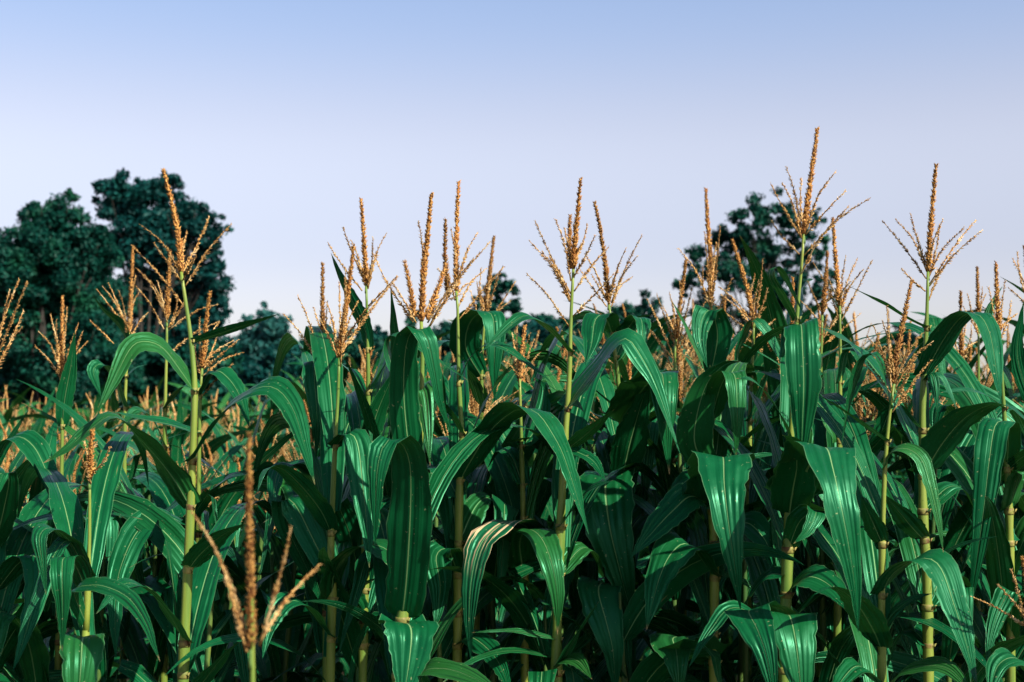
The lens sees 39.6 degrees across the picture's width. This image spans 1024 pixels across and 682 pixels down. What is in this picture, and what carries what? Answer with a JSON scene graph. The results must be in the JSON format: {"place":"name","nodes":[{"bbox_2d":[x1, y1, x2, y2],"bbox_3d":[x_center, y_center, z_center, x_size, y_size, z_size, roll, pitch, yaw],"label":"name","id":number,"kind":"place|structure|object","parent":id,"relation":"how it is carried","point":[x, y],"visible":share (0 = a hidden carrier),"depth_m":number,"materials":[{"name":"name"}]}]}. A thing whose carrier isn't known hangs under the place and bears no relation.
{"place":"outdoors","nodes":[
{"label":"outdoors","id":0,"kind":"place"},
{"bbox_2d":[0,187,144,414],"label":"broadleaf tree","id":1,"kind":"object","parent":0,"point":[52,253],"visible":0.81,"depth_m":35.72,"materials":[{"name":"green plant"}]},
{"bbox_2d":[91,167,242,374],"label":"broadleaf tree","id":2,"kind":"object","parent":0,"point":[124,204],"visible":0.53,"depth_m":40.82,"materials":[{"name":"green plant"}]},
{"bbox_2d":[108,333,245,412],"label":"bush","id":3,"kind":"object","parent":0,"point":[153,363],"visible":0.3,"depth_m":39.30,"materials":[{"name":"green plant"}]},
{"bbox_2d":[231,301,294,407],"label":"broadleaf tree","id":4,"kind":"object","parent":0,"point":[256,339],"visible":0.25,"depth_m":55.31,"materials":[{"name":"green plant"}]},
{"bbox_2d":[231,344,302,409],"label":"bush","id":5,"kind":"object","parent":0,"point":[256,372],"visible":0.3,"depth_m":53.32,"materials":[{"name":"green plant"}]},
{"bbox_2d":[269,325,389,382],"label":"bush","id":6,"kind":"object","parent":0,"point":[352,350],"visible":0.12,"depth_m":53.64,"materials":[{"name":"green plant"}]},
{"bbox_2d":[119,646,737,681],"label":"field soil","id":7,"kind":"structure","parent":0,"point":[239,679],"depth_m":9.71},
{"bbox_2d":[0,511,63,681],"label":"corn plant","id":8,"kind":"object","parent":7,"relation":"on","point":[34,660],"visible":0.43,"depth_m":3.15,"materials":[{"name":"green plant"}]},
{"bbox_2d":[7,422,75,669],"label":"corn plant","id":9,"kind":"object","parent":7,"relation":"on","point":[37,487],"visible":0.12,"depth_m":3.81,"materials":[{"name":"green plant"}]},
{"bbox_2d":[0,278,87,670],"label":"corn plant","id":10,"kind":"object","parent":7,"relation":"on","point":[18,561],"visible":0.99,"depth_m":2.94,"materials":[{"name":"green plant"}]},
{"bbox_2d":[19,295,86,669],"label":"corn plant","id":11,"kind":"object","parent":7,"relation":"on","point":[67,374],"visible":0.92,"depth_m":3.59,"materials":[{"name":"green plant"}]},
{"bbox_2d":[0,537,110,671],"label":"corn plant","id":12,"kind":"object","parent":7,"relation":"on","point":[11,642],"visible":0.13,"depth_m":3.11,"materials":[{"name":"green plant"}]},
{"bbox_2d":[0,459,122,672],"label":"corn plant","id":13,"kind":"object","parent":7,"relation":"on","point":[49,628],"visible":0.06,"depth_m":3.47,"materials":[{"name":"green plant"}]},
{"bbox_2d":[0,411,123,681],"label":"corn plant","id":14,"kind":"object","parent":7,"relation":"on","point":[55,675],"visible":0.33,"depth_m":3.45,"materials":[{"name":"green plant"}]},
{"bbox_2d":[17,428,159,681],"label":"corn plant","id":15,"kind":"object","parent":7,"relation":"on","point":[72,574],"visible":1,"depth_m":2.56,"materials":[{"name":"green plant"}]},
{"bbox_2d":[83,246,148,681],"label":"corn plant","id":16,"kind":"object","parent":7,"relation":"on","point":[94,367],"visible":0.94,"depth_m":3.99,"materials":[{"name":"green plant"}]},
{"bbox_2d":[23,403,249,681],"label":"corn plant","id":17,"kind":"object","parent":7,"relation":"on","point":[120,485],"visible":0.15,"depth_m":3.59,"materials":[{"name":"green plant"}]},
{"bbox_2d":[14,469,259,681],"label":"corn plant","id":18,"kind":"object","parent":7,"relation":"on","point":[100,617],"visible":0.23,"depth_m":3.34,"materials":[{"name":"green plant"}]},
{"bbox_2d":[19,380,258,681],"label":"corn plant","id":19,"kind":"object","parent":7,"relation":"on","point":[134,650],"visible":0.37,"depth_m":3.37,"materials":[{"name":"green plant"}]},
{"bbox_2d":[72,408,238,633],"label":"corn plant","id":20,"kind":"object","parent":7,"relation":"on","point":[178,431],"visible":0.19,"depth_m":6.72,"materials":[{"name":"green plant"}]},
{"bbox_2d":[117,383,222,668],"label":"corn plant","id":21,"kind":"object","parent":7,"relation":"on","point":[177,456],"visible":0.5,"depth_m":6.75,"materials":[{"name":"green plant"}]},
{"bbox_2d":[122,250,219,681],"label":"corn plant","id":22,"kind":"object","parent":7,"relation":"on","point":[137,410],"visible":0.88,"depth_m":3.60,"materials":[{"name":"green plant"}]},
{"bbox_2d":[105,290,249,657],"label":"corn plant","id":23,"kind":"object","parent":7,"relation":"on","point":[129,544],"visible":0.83,"depth_m":3.25,"materials":[{"name":"green plant"}]},
{"bbox_2d":[44,167,314,681],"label":"corn plant","id":24,"kind":"object","parent":7,"relation":"on","point":[201,566],"visible":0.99,"depth_m":2.82,"materials":[{"name":"green plant"}]},
{"bbox_2d":[130,546,248,681],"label":"corn plant","id":25,"kind":"object","parent":7,"relation":"on","point":[240,658],"visible":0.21,"depth_m":3.21,"materials":[{"name":"green plant"}]},
{"bbox_2d":[141,419,250,643],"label":"corn plant","id":26,"kind":"object","parent":7,"relation":"on","point":[215,444],"visible":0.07,"depth_m":5.82,"materials":[{"name":"green plant"}]},
{"bbox_2d":[76,491,322,681],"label":"corn plant","id":27,"kind":"object","parent":7,"relation":"on","point":[152,514],"visible":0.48,"depth_m":3.20,"materials":[{"name":"green plant"}]},
{"bbox_2d":[99,426,313,667],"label":"corn plant","id":28,"kind":"object","parent":7,"relation":"on","point":[233,451],"visible":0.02,"depth_m":4.67,"materials":[{"name":"green plant"}]},
{"bbox_2d":[83,440,339,681],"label":"corn plant","id":29,"kind":"object","parent":7,"relation":"on","point":[231,566],"visible":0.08,"depth_m":3.77,"materials":[{"name":"green plant"}]},
{"bbox_2d":[144,432,288,669],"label":"corn plant","id":30,"kind":"object","parent":7,"relation":"on","point":[221,586],"visible":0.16,"depth_m":5.26,"materials":[{"name":"green plant"}]},
{"bbox_2d":[136,457,305,681],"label":"corn plant","id":31,"kind":"object","parent":7,"relation":"on","point":[237,466],"visible":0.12,"depth_m":4.38,"materials":[{"name":"green plant"}]},
{"bbox_2d":[134,404,308,643],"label":"corn plant","id":32,"kind":"object","parent":7,"relation":"on","point":[221,431],"visible":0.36,"depth_m":6.80,"materials":[{"name":"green plant"}]},
{"bbox_2d":[116,422,343,681],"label":"corn plant","id":33,"kind":"object","parent":7,"relation":"on","point":[225,501],"visible":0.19,"depth_m":3.73,"materials":[{"name":"green plant"}]},
{"bbox_2d":[168,421,293,681],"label":"corn plant","id":34,"kind":"object","parent":7,"relation":"on","point":[224,602],"visible":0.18,"depth_m":5.86,"materials":[{"name":"green plant"}]},
{"bbox_2d":[127,397,342,681],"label":"corn plant","id":35,"kind":"object","parent":7,"relation":"on","point":[257,551],"visible":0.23,"depth_m":5.06,"materials":[{"name":"green plant"}]},
{"bbox_2d":[168,400,319,681],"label":"corn plant","id":36,"kind":"object","parent":7,"relation":"on","point":[305,628],"visible":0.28,"depth_m":4.50,"materials":[{"name":"green plant"}]},
{"bbox_2d":[129,463,379,681],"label":"corn plant","id":37,"kind":"object","parent":7,"relation":"on","point":[282,660],"visible":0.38,"depth_m":3.59,"materials":[{"name":"green plant"}]},
{"bbox_2d":[190,431,322,681],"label":"corn plant","id":38,"kind":"object","parent":7,"relation":"on","point":[249,634],"visible":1,"depth_m":1.49,"materials":[{"name":"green plant"}]},
{"bbox_2d":[166,497,382,681],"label":"corn plant","id":39,"kind":"object","parent":7,"relation":"on","point":[348,522],"visible":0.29,"depth_m":3.12,"materials":[{"name":"green plant"}]},
{"bbox_2d":[111,459,497,681],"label":"corn plant","id":40,"kind":"object","parent":7,"relation":"on","point":[289,677],"visible":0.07,"depth_m":3.68,"materials":[{"name":"green plant"}]},
{"bbox_2d":[183,349,446,681],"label":"corn plant","id":41,"kind":"object","parent":7,"relation":"on","point":[240,485],"visible":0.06,"depth_m":3.40,"materials":[{"name":"green plant"}]},
{"bbox_2d":[242,243,397,681],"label":"corn plant","id":42,"kind":"object","parent":7,"relation":"on","point":[307,512],"visible":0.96,"depth_m":3.00,"materials":[{"name":"green plant"}]},
{"bbox_2d":[257,262,442,681],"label":"corn plant","id":43,"kind":"object","parent":7,"relation":"on","point":[288,342],"visible":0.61,"depth_m":3.22,"materials":[{"name":"green plant"}]},
{"bbox_2d":[327,198,427,681],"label":"corn plant","id":44,"kind":"object","parent":7,"relation":"on","point":[377,393],"visible":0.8,"depth_m":3.15,"materials":[{"name":"green plant"}]},
{"bbox_2d":[240,331,541,679],"bbox_3d":[-0.428,0.941,4.445,1.295,1.989,0.580,0,-4,-2],"label":"corn plant","id":45,"kind":"object","parent":7,"relation":"on","point":[345,664],"visible":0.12,"depth_m":4.51,"materials":[{"name":"green plant"}]},
{"bbox_2d":[343,286,449,681],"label":"corn plant","id":46,"kind":"object","parent":7,"relation":"on","point":[372,427],"visible":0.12,"depth_m":3.20,"materials":[{"name":"green plant"}]},
{"bbox_2d":[305,550,595,681],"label":"corn plant","id":47,"kind":"object","parent":7,"relation":"on","point":[370,620],"visible":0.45,"depth_m":3.00,"materials":[{"name":"green plant"}]},
{"bbox_2d":[367,192,553,681],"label":"corn plant","id":48,"kind":"object","parent":7,"relation":"on","point":[403,526],"visible":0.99,"depth_m":2.70,"materials":[{"name":"green plant"}]},
{"bbox_2d":[263,390,702,681],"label":"corn plant","id":49,"kind":"object","parent":7,"relation":"on","point":[496,566],"visible":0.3,"depth_m":3.33,"materials":[{"name":"green plant"}]},
{"bbox_2d":[434,345,541,681],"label":"corn plant","id":50,"kind":"object","parent":7,"relation":"on","point":[506,384],"visible":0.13,"depth_m":4.60,"materials":[{"name":"green plant"}]},
{"bbox_2d":[256,456,719,660],"bbox_3d":[-0.057,1.043,3.650,1.242,1.672,0.855,0,-4,2],"label":"corn plant","id":51,"kind":"object","parent":7,"relation":"on","point":[297,619],"visible":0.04,"depth_m":3.38,"materials":[{"name":"green plant"}]},
{"bbox_2d":[425,179,588,681],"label":"corn plant","id":52,"kind":"object","parent":7,"relation":"on","point":[462,509],"visible":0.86,"depth_m":3.07,"materials":[{"name":"green plant"}]},
{"bbox_2d":[0,315,1023,616],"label":"corn rows","id":53,"kind":"object","parent":7,"relation":"on","point":[106,407],"visible":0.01,"depth_m":11.29,"materials":[{"name":"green plant"}]},
{"bbox_2d":[447,319,578,666],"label":"corn plant","id":54,"kind":"object","parent":7,"relation":"on","point":[555,350],"visible":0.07,"depth_m":5.30,"materials":[{"name":"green plant"}]},
{"bbox_2d":[448,235,590,660],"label":"corn plant","id":55,"kind":"object","parent":7,"relation":"on","point":[472,323],"visible":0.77,"depth_m":3.55,"materials":[{"name":"green plant"}]},
{"bbox_2d":[426,310,616,681],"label":"corn plant","id":56,"kind":"object","parent":7,"relation":"on","point":[527,535],"visible":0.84,"depth_m":3.15,"materials":[{"name":"green plant"}]},
{"bbox_2d":[430,560,654,681],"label":"corn plant","id":57,"kind":"object","parent":7,"relation":"on","point":[511,602],"visible":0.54,"depth_m":3.11,"materials":[{"name":"green plant"}]},
{"bbox_2d":[417,358,703,681],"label":"corn plant","id":58,"kind":"object","parent":7,"relation":"on","point":[605,677],"visible":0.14,"depth_m":3.59,"materials":[{"name":"green plant"}]},
{"bbox_2d":[442,177,680,681],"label":"corn plant","id":59,"kind":"object","parent":7,"relation":"on","point":[573,420],"visible":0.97,"depth_m":2.99,"materials":[{"name":"green plant"}]},
{"bbox_2d":[487,349,660,660],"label":"corn plant","id":60,"kind":"object","parent":7,"relation":"on","point":[525,387],"visible":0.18,"depth_m":4.61,"materials":[{"name":"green plant"}]},
{"bbox_2d":[496,330,686,679],"bbox_3d":[0.161,0.891,3.595,0.470,1.969,1.248,2,-5,-29],"label":"corn plant","id":61,"kind":"object","parent":7,"relation":"on","point":[588,569],"visible":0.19,"depth_m":3.73,"materials":[{"name":"green plant"}]},
{"bbox_2d":[517,201,683,681],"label":"corn plant","id":62,"kind":"object","parent":7,"relation":"on","point":[615,521],"visible":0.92,"depth_m":3.19,"materials":[{"name":"green plant"}]},
{"bbox_2d":[502,437,699,681],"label":"corn plant","id":63,"kind":"object","parent":7,"relation":"on","point":[582,467],"visible":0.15,"depth_m":3.27,"materials":[{"name":"green plant"}]},
{"bbox_2d":[500,303,721,681],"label":"corn plant","id":64,"kind":"object","parent":7,"relation":"on","point":[539,577],"visible":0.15,"depth_m":5.15,"materials":[{"name":"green plant"}]},
{"bbox_2d":[536,258,705,608],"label":"corn plant","id":65,"kind":"object","parent":7,"relation":"on","point":[658,497],"visible":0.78,"depth_m":3.65,"materials":[{"name":"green plant"}]},
{"bbox_2d":[443,541,804,681],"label":"corn plant","id":66,"kind":"object","parent":7,"relation":"on","point":[651,667],"visible":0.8,"depth_m":3.02,"materials":[{"name":"green plant"}]},
{"bbox_2d":[573,356,676,681],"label":"corn plant","id":67,"kind":"object","parent":7,"relation":"on","point":[639,648],"visible":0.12,"depth_m":3.77,"materials":[{"name":"green plant"}]},
{"bbox_2d":[512,422,758,681],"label":"corn plant","id":68,"kind":"object","parent":7,"relation":"on","point":[680,596],"visible":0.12,"depth_m":3.52,"materials":[{"name":"green plant"}]},
{"bbox_2d":[541,303,731,644],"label":"corn plant","id":69,"kind":"object","parent":7,"relation":"on","point":[652,343],"visible":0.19,"depth_m":5.79,"materials":[{"name":"green plant"}]},
{"bbox_2d":[528,300,759,654],"bbox_3d":[0.614,0.914,5.140,1.342,2.138,0.566,2,-4,-26],"label":"corn plant","id":70,"kind":"object","parent":7,"relation":"on","point":[563,377],"visible":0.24,"depth_m":5.22,"materials":[{"name":"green plant"}]},
{"bbox_2d":[577,318,751,681],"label":"corn plant","id":71,"kind":"object","parent":7,"relation":"on","point":[682,465],"visible":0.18,"depth_m":3.80,"materials":[{"name":"green plant"}]},
{"bbox_2d":[550,187,780,681],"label":"corn plant","id":72,"kind":"object","parent":7,"relation":"on","point":[712,480],"visible":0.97,"depth_m":2.98,"materials":[{"name":"green plant"}]},
{"bbox_2d":[489,298,919,681],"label":"corn plant","id":73,"kind":"object","parent":7,"relation":"on","point":[656,624],"visible":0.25,"depth_m":3.30,"materials":[{"name":"green plant"}]},
{"bbox_2d":[562,347,876,681],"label":"corn plant","id":74,"kind":"object","parent":7,"relation":"on","point":[686,625],"visible":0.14,"depth_m":3.45,"materials":[{"name":"green plant"}]},
{"bbox_2d":[713,237,780,675],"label":"corn plant","id":75,"kind":"object","parent":7,"relation":"on","point":[763,326],"visible":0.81,"depth_m":3.50,"materials":[{"name":"green plant"}]},
{"bbox_2d":[645,286,852,662],"bbox_3d":[0.741,0.892,4.579,0.878,2.104,1.280,3,-5,-39],"label":"corn plant","id":76,"kind":"object","parent":7,"relation":"on","point":[758,361],"visible":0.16,"depth_m":4.51,"materials":[{"name":"green plant"}]},
{"bbox_2d":[649,126,870,681],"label":"corn plant","id":77,"kind":"object","parent":7,"relation":"on","point":[777,633],"visible":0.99,"depth_m":2.82,"materials":[{"name":"green plant"}]},
{"bbox_2d":[700,251,860,677],"bbox_3d":[0.873,0.823,3.688,1.013,2.117,1.188,0,-4,0],"label":"corn plant","id":78,"kind":"object","parent":7,"relation":"on","point":[823,308],"visible":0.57,"depth_m":3.70,"materials":[{"name":"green plant"}]},
{"bbox_2d":[691,298,894,632],"bbox_3d":[0.918,0.915,4.433,0.665,2.039,1.243,2,-4,-21],"label":"corn plant","id":79,"kind":"object","parent":7,"relation":"on","point":[832,344],"visible":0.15,"depth_m":4.25,"materials":[{"name":"green plant"}]},
{"bbox_2d":[699,235,904,632],"bbox_3d":[0.887,0.815,3.586,0.794,2.119,1.238,-1,-4,9],"label":"corn plant","id":80,"kind":"object","parent":7,"relation":"on","point":[771,311],"visible":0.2,"depth_m":3.61,"materials":[{"name":"green plant"}]},
{"bbox_2d":[726,332,922,681],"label":"corn plant","id":81,"kind":"object","parent":7,"relation":"on","point":[873,413],"visible":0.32,"depth_m":3.87,"materials":[{"name":"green plant"}]},
{"bbox_2d":[679,280,976,681],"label":"corn plant","id":82,"kind":"object","parent":7,"relation":"on","point":[837,413],"visible":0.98,"depth_m":2.77,"materials":[{"name":"green plant"}]},
{"bbox_2d":[747,361,918,681],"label":"corn plant","id":83,"kind":"object","parent":7,"relation":"on","point":[801,555],"visible":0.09,"depth_m":3.57,"materials":[{"name":"green plant"}]},
{"bbox_2d":[811,217,872,673],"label":"corn plant","id":84,"kind":"object","parent":7,"relation":"on","point":[836,380],"visible":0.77,"depth_m":3.31,"materials":[{"name":"green plant"}]},
{"bbox_2d":[687,340,1016,681],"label":"corn plant","id":85,"kind":"object","parent":7,"relation":"on","point":[937,638],"visible":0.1,"depth_m":3.56,"materials":[{"name":"green plant"}]},
{"bbox_2d":[684,423,1022,681],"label":"corn plant","id":86,"kind":"object","parent":7,"relation":"on","point":[842,644],"visible":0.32,"depth_m":3.25,"materials":[{"name":"green plant"}]},
{"bbox_2d":[686,396,1023,681],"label":"corn plant","id":87,"kind":"object","parent":7,"relation":"on","point":[959,530],"visible":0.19,"depth_m":3.34,"materials":[{"name":"green plant"}]},
{"bbox_2d":[724,537,992,681],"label":"corn plant","id":88,"kind":"object","parent":7,"relation":"on","point":[895,598],"visible":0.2,"depth_m":3.10,"materials":[{"name":"green plant"}]},
{"bbox_2d":[823,306,904,647],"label":"corn plant","id":89,"kind":"object","parent":7,"relation":"on","point":[851,359],"visible":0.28,"depth_m":5.28,"materials":[{"name":"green plant"}]},
{"bbox_2d":[728,417,1004,681],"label":"corn plant","id":90,"kind":"object","parent":7,"relation":"on","point":[978,595],"visible":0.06,"depth_m":3.65,"materials":[{"name":"green plant"}]},
{"bbox_2d":[740,163,1023,681],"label":"corn plant","id":91,"kind":"object","parent":7,"relation":"on","point":[939,441],"visible":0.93,"depth_m":2.93,"materials":[{"name":"green plant"}]},
{"bbox_2d":[750,372,1023,681],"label":"corn plant","id":92,"kind":"object","parent":7,"relation":"on","point":[899,662],"visible":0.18,"depth_m":3.42,"materials":[{"name":"green plant"}]},
{"bbox_2d":[849,290,976,667],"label":"corn plant","id":93,"kind":"object","parent":7,"relation":"on","point":[939,413],"visible":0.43,"depth_m":3.69,"materials":[{"name":"green plant"}]},
{"bbox_2d":[826,260,1023,681],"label":"corn plant","id":94,"kind":"object","parent":7,"relation":"on","point":[997,443],"visible":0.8,"depth_m":3.11,"materials":[{"name":"green plant"}]},
{"bbox_2d":[858,353,1023,681],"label":"corn plant","id":95,"kind":"object","parent":7,"relation":"on","point":[878,401],"visible":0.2,"depth_m":3.78,"materials":[{"name":"green plant"}]},
{"bbox_2d":[888,317,1021,655],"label":"corn plant","id":96,"kind":"object","parent":7,"relation":"on","point":[934,323],"visible":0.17,"depth_m":4.43,"materials":[{"name":"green plant"}]},
{"bbox_2d":[888,496,1023,681],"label":"corn plant","id":97,"kind":"object","parent":7,"relation":"on","point":[999,564],"visible":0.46,"depth_m":3.09,"materials":[{"name":"green plant"}]},
{"bbox_2d":[940,518,1023,681],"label":"corn plant","id":98,"kind":"object","parent":7,"relation":"on","point":[950,646],"visible":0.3,"depth_m":3.07,"materials":[{"name":"green plant"}]},
{"bbox_2d":[962,266,1019,648],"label":"corn plant","id":99,"kind":"object","parent":7,"relation":"on","point":[1006,373],"visible":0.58,"depth_m":3.90,"materials":[{"name":"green plant"}]},
{"bbox_2d":[971,555,1023,681],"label":"corn plant","id":100,"kind":"object","parent":7,"relation":"on","point":[1001,661],"visible":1,"depth_m":2.52,"materials":[{"name":"green plant"}]},
{"bbox_2d":[995,245,1023,627],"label":"corn plant","id":101,"kind":"object","parent":7,"relation":"on","point":[1016,354],"visible":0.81,"depth_m":3.38,"materials":[{"name":"green plant"}]},
{"bbox_2d":[451,272,524,385],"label":"broadleaf tree","id":102,"kind":"object","parent":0,"point":[513,306],"visible":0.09,"depth_m":49.77,"materials":[{"name":"green plant"}]},
{"bbox_2d":[430,318,562,374],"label":"bush","id":103,"kind":"object","parent":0,"point":[533,327],"visible":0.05,"depth_m":51.63,"materials":[{"name":"green plant"}]},
{"bbox_2d":[0,0,1023,412],"label":"sky","id":104,"kind":"structure","parent":0,"point":[278,116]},
{"bbox_2d":[598,288,671,369],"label":"broadleaf tree","id":105,"kind":"object","parent":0,"point":[643,308],"visible":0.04,"depth_m":52.23,"materials":[{"name":"green plant"}]},
{"bbox_2d":[671,186,834,364],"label":"broadleaf tree","id":106,"kind":"object","parent":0,"point":[761,248],"visible":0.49,"depth_m":44.17,"materials":[{"name":"green plant"}]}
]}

